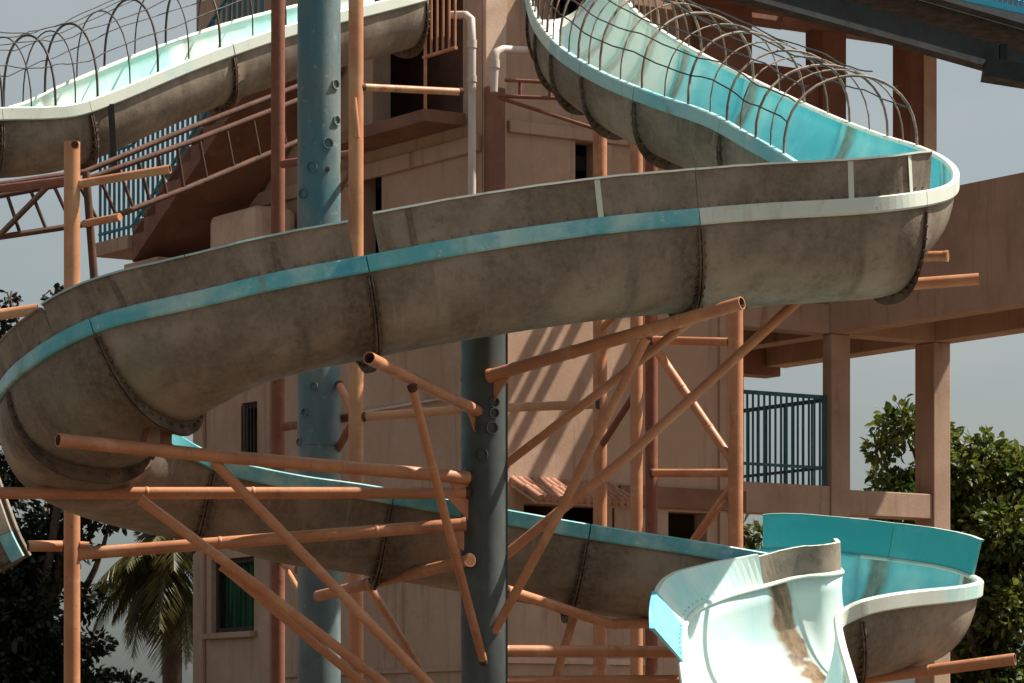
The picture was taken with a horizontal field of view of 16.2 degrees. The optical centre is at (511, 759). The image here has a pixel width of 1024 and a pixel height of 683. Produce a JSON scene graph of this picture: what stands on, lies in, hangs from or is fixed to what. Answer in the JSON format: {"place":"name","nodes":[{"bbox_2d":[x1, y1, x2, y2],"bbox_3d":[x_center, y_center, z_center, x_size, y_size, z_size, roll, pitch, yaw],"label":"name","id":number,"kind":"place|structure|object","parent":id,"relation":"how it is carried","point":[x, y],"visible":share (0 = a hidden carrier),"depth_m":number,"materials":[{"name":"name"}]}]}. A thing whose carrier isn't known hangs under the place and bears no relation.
{"place":"outdoors","nodes":[
{"label":"outdoors","id":0,"kind":"place"},
{"bbox_2d":[96,0,794,682],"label":"tower building","id":1,"kind":"structure","parent":0,"point":[414,148],"depth_m":37.35,"materials":[{"name":"paint"}]},
{"bbox_2d":[216,557,253,632],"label":"window","id":2,"kind":"structure","parent":1,"relation":"in","point":[234,606],"depth_m":40.39,"materials":[{"name":"glass"}]},
{"bbox_2d":[241,402,256,452],"bbox_3d":[-2.876,-3.635,39.960,0.152,0.661,0.342,0,0,-34],"label":"window","id":3,"kind":"structure","parent":1,"relation":"in","point":[252,407],"depth_m":39.97,"materials":[{"name":"metal"}]},
{"bbox_2d":[450,11,476,194],"bbox_3d":[-0.494,-5.860,35.728,0.107,3.216,0.416,0,0,-35],"label":"drain pipe","id":4,"kind":"object","parent":1,"relation":"attached to","point":[471,47],"visible":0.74,"depth_m":35.57,"materials":[{"name":"plastic"}]},
{"bbox_2d":[490,45,529,92],"bbox_3d":[0.033,-6.847,35.693,0.650,0.522,0.105,0,0,-43],"label":"drain pipe","id":5,"kind":"object","parent":1,"relation":"attached to","point":[495,60],"visible":0.88,"depth_m":35.48,"materials":[{"name":"plastic"}]},
{"bbox_2d":[731,0,1023,88],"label":"steel walkway","id":6,"kind":"structure","parent":1,"relation":"attached to","point":[986,37],"depth_m":31.31,"materials":[{"name":"grey metal"}]},
{"bbox_2d":[0,0,1023,682],"label":"sky","id":7,"kind":"structure","parent":0,"point":[980,126],"materials":[{"name":"grey"}]},
{"label":"ground","id":8,"kind":"structure","parent":0,"visible":0},
{"bbox_2d":[0,283,154,682],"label":"leafy tree","id":9,"kind":"object","parent":8,"relation":"on","point":[31,631],"visible":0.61,"depth_m":41.55,"materials":[{"name":"green plant"}]},
{"bbox_2d":[0,140,171,682],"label":"support post","id":10,"kind":"object","parent":8,"relation":"on","point":[71,182],"visible":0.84,"depth_m":24.55,"materials":[{"name":"metal"}]},
{"bbox_2d":[0,478,31,573],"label":"water slide","id":11,"kind":"object","parent":10,"relation":"attached to","point":[13,549],"visible":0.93,"depth_m":24.39,"materials":[{"name":"plastic"}]},
{"bbox_2d":[88,531,192,682],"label":"palm tree","id":12,"kind":"object","parent":8,"relation":"on","point":[147,584],"visible":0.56,"depth_m":45.65,"materials":[{"name":"green plant"}]},
{"bbox_2d":[271,0,347,682],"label":"support post","id":13,"kind":"object","parent":8,"relation":"on","point":[280,163],"visible":0.48,"depth_m":26.95,"materials":[{"name":"metal"}]},
{"bbox_2d":[296,0,340,682],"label":"steel column","id":14,"kind":"structure","parent":8,"relation":"on","point":[318,168],"depth_m":25.86,"materials":[{"name":"metal"}]},
{"bbox_2d":[0,84,296,278],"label":"lattice girder","id":15,"kind":"object","parent":14,"relation":"attached to","point":[90,222],"visible":0.7,"depth_m":26.97,"materials":[{"name":"metal"}]},
{"bbox_2d":[0,0,430,177],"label":"water slide","id":16,"kind":"object","parent":15,"relation":"on","point":[113,107],"visible":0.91,"depth_m":28.77,"materials":[{"name":"plastic"}]},
{"bbox_2d":[335,0,599,682],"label":"support post","id":17,"kind":"object","parent":8,"relation":"on","point":[352,399],"visible":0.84,"depth_m":25.36,"materials":[{"name":"metal"}]},
{"bbox_2d":[0,250,978,682],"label":"steel column","id":18,"kind":"structure","parent":8,"relation":"on","point":[476,496],"depth_m":22.36,"materials":[{"name":"orange metal"}]},
{"bbox_2d":[0,0,983,682],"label":"water slide","id":19,"kind":"object","parent":18,"relation":"on","point":[754,192],"visible":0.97,"depth_m":21.83,"materials":[{"name":"grey plastic"}]},
{"bbox_2d":[865,653,1015,682],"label":"support pipe","id":20,"kind":"object","parent":19,"relation":"attached to","point":[958,666],"visible":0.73,"depth_m":22.51,"materials":[{"name":"metal"}]},
{"bbox_2d":[593,130,742,674],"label":"pipe tower","id":21,"kind":"structure","parent":8,"relation":"on","point":[732,492],"depth_m":34.57,"materials":[{"name":"metal"}]},
{"bbox_2d":[498,78,592,129],"bbox_3d":[0.400,-6.442,35.489,1.101,0.603,0.121,0,0,16],"label":"pipe rack","id":22,"kind":"object","parent":21,"relation":"attached to","point":[503,97],"visible":0.62,"depth_m":35.51,"materials":[{"name":"metal"}]},
{"bbox_2d":[744,514,762,549],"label":"leafy tree","id":23,"kind":"object","parent":8,"relation":"on","point":[748,537],"visible":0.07,"depth_m":51.95,"materials":[{"name":"green plant"}]},
{"bbox_2d":[694,2,1023,682],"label":"open wing","id":24,"kind":"structure","parent":8,"relation":"on","point":[982,235],"depth_m":38.50,"materials":[{"name":"beige concrete"}]},
{"bbox_2d":[859,394,1023,682],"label":"leafy tree","id":25,"kind":"object","parent":8,"relation":"on","point":[995,521],"visible":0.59,"depth_m":47.57,"materials":[{"name":"green plant"}]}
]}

